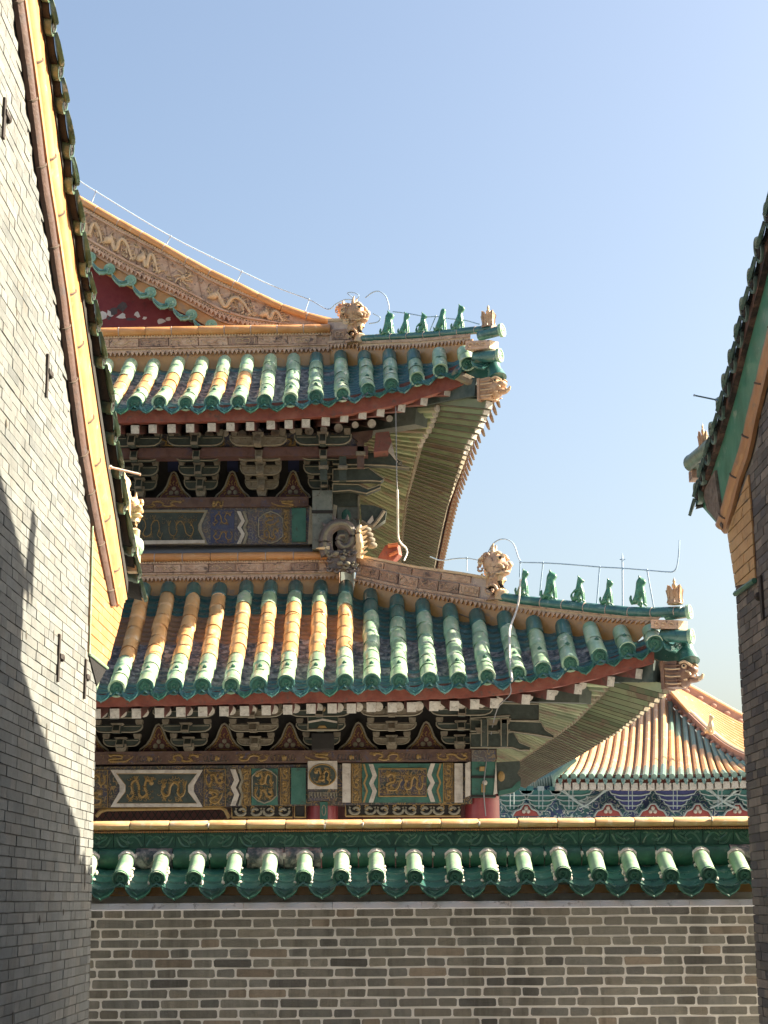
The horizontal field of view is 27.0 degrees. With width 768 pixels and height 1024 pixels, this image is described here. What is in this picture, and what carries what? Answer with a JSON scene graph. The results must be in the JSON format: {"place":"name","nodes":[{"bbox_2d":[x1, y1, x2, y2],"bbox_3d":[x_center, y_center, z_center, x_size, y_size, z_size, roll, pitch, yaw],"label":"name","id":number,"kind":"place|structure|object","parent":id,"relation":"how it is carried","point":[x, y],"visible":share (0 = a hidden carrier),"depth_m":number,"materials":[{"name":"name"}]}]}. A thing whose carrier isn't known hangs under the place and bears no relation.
{"place":"outdoors","nodes":[
{"label":"outdoors","id":0,"kind":"place"},
{"bbox_2d":[0,0,147,1023],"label":"gable building","id":1,"kind":"structure","parent":0,"point":[71,543],"depth_m":10.35,"materials":[{"name":"brick"}]},
{"bbox_2d":[109,465,140,474],"bbox_3d":[-1.985,-0.318,12.266,0.250,0.064,0.034,6,-15,-24],"label":"metal rod","id":2,"kind":"object","parent":1,"relation":"attached to","point":[119,469],"visible":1,"depth_m":12.26,"materials":[{"name":"white metal"}]},
{"bbox_2d":[49,0,767,744],"label":"sky","id":3,"kind":"structure","parent":0,"point":[592,175],"materials":[{"name":"blue"}]},
{"bbox_2d":[499,684,748,818],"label":"hall","id":4,"kind":"structure","parent":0,"point":[662,758],"depth_m":46.57,"materials":[{"name":"tile"}]},
{"bbox_2d":[704,714,714,734],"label":"roof figurine","id":5,"kind":"object","parent":4,"relation":"on","point":[710,727],"visible":1,"depth_m":47.98,"materials":[{"name":"beige ceramic"}]},
{"bbox_2d":[683,193,767,1023],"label":"gable building","id":6,"kind":"structure","parent":0,"point":[725,462],"depth_m":12.06,"materials":[{"name":"brick"}]},
{"bbox_2d":[693,394,717,401],"bbox_3d":[2.511,-0.894,12.495,0.263,0.031,0.027,9,-17,-34],"label":"metal rod","id":7,"kind":"object","parent":6,"relation":"attached to","point":[716,399],"visible":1,"depth_m":12.50,"materials":[{"name":"grey metal"}]},
{"label":"ground","id":8,"kind":"structure","parent":0,"visible":0},
{"bbox_2d":[75,196,703,867],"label":"palace hall","id":9,"kind":"structure","parent":8,"relation":"on","point":[273,656],"depth_m":22.14,"materials":[{"name":"green tile"}]},
{"bbox_2d":[93,807,348,821],"bbox_3d":[-3.421,4.256,22.048,5.875,0.517,0.050,0,-14,0],"label":"lattice window","id":10,"kind":"structure","parent":9,"relation":"in","point":[341,810],"depth_m":22.04,"materials":[{"name":"red wood"}]},
{"bbox_2d":[80,181,479,330],"bbox_3d":[-2.488,-4.327,24.680,8.436,4.569,1.615,-4,-14,16],"label":"lightning conductor","id":11,"kind":"object","parent":9,"relation":"on","point":[435,316],"visible":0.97,"depth_m":24.92,"materials":[{"name":"blue metal"}]},
{"bbox_2d":[379,311,393,335],"bbox_3d":[0.038,-2.751,23.502,0.236,0.417,0.164,-5,-14,19],"label":"roof figurine","id":12,"kind":"object","parent":9,"relation":"on","point":[388,327],"visible":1,"depth_m":23.45,"materials":[{"name":"green ceramic"}]},
{"bbox_2d":[395,406,407,560],"bbox_3d":[0.203,-0.442,22.406,0.130,2.215,0.761,-3,-14,10],"label":"cable","id":13,"kind":"object","parent":9,"relation":"attached to","point":[397,499],"visible":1,"depth_m":22.20,"materials":[{"name":"grey metal"}]},
{"bbox_2d":[397,312,409,333],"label":"roof figurine","id":14,"kind":"object","parent":9,"relation":"on","point":[404,328],"visible":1,"depth_m":23.22,"materials":[{"name":"green ceramic"}]},
{"bbox_2d":[415,312,427,332],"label":"roof figurine","id":15,"kind":"object","parent":9,"relation":"on","point":[422,325],"visible":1,"depth_m":22.95,"materials":[{"name":"green ceramic"}]},
{"bbox_2d":[433,308,446,330],"bbox_3d":[0.793,-2.716,22.763,0.197,0.367,0.146,-5,-14,19],"label":"roof figurine","id":16,"kind":"object","parent":9,"relation":"on","point":[440,323],"visible":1,"depth_m":22.71,"materials":[{"name":"green ceramic"}]},
{"bbox_2d":[450,304,464,329],"bbox_3d":[1.035,-2.724,22.522,0.221,0.411,0.147,-5,-14,19],"label":"roof figurine","id":17,"kind":"object","parent":9,"relation":"on","point":[458,322],"visible":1,"depth_m":22.47,"materials":[{"name":"green ceramic"}]},
{"bbox_2d":[483,683,511,815],"bbox_3d":[1.484,3.074,20.531,0.099,1.551,1.584,2,-14,-10],"label":"cable","id":18,"kind":"object","parent":9,"relation":"hanging from","point":[488,749],"visible":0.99,"depth_m":21.09,"materials":[{"name":"grey metal"}]},
{"bbox_2d":[508,579,520,681],"bbox_3d":[1.644,1.502,20.573,0.143,1.515,1.162,-3,-14,11],"label":"cable","id":19,"kind":"object","parent":9,"relation":"attached to","point":[509,640],"visible":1,"depth_m":20.76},
{"bbox_2d":[514,569,528,595],"bbox_3d":[1.845,0.953,21.461,0.208,0.388,0.141,-5,-14,19],"label":"roof figurine","id":20,"kind":"object","parent":9,"relation":"on","point":[524,582],"visible":1,"depth_m":21.42,"materials":[{"name":"green ceramic"}]},
{"bbox_2d":[540,570,556,599],"bbox_3d":[2.178,0.981,21.211,0.243,0.429,0.169,-5,-14,19],"label":"roof figurine","id":21,"kind":"object","parent":9,"relation":"on","point":[550,588],"visible":1,"depth_m":21.15,"materials":[{"name":"green ceramic"}]},
{"bbox_2d":[430,538,679,606],"bbox_3d":[2.207,0.850,21.231,3.798,1.232,0.075,-10,-17,34],"label":"lightning conductor","id":22,"kind":"object","parent":9,"relation":"on","point":[599,567],"visible":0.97,"depth_m":20.81,"materials":[{"name":"blue metal"}]},
{"bbox_2d":[570,576,585,601],"bbox_3d":[2.530,1.013,20.938,0.197,0.364,0.153,-5,-14,19],"label":"roof figurine","id":23,"kind":"object","parent":9,"relation":"on","point":[579,591],"visible":1,"depth_m":20.88,"materials":[{"name":"green ceramic"}]},
{"bbox_2d":[599,578,613,604],"bbox_3d":[2.870,1.039,20.671,0.196,0.364,0.132,-5,-14,19],"label":"roof figurine","id":24,"kind":"object","parent":9,"relation":"on","point":[607,595],"visible":1,"depth_m":20.63,"materials":[{"name":"green ceramic"}]},
{"bbox_2d":[629,575,646,606],"bbox_3d":[3.233,1.012,20.391,0.229,0.404,0.160,-5,-14,19],"label":"roof figurine","id":25,"kind":"object","parent":9,"relation":"on","point":[639,594],"visible":1,"depth_m":20.34,"materials":[{"name":"green ceramic"}]},
{"bbox_2d":[88,816,759,1023],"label":"garden wall","id":26,"kind":"structure","parent":8,"relation":"on","point":[623,920],"depth_m":13.89,"materials":[{"name":"grey brick"}]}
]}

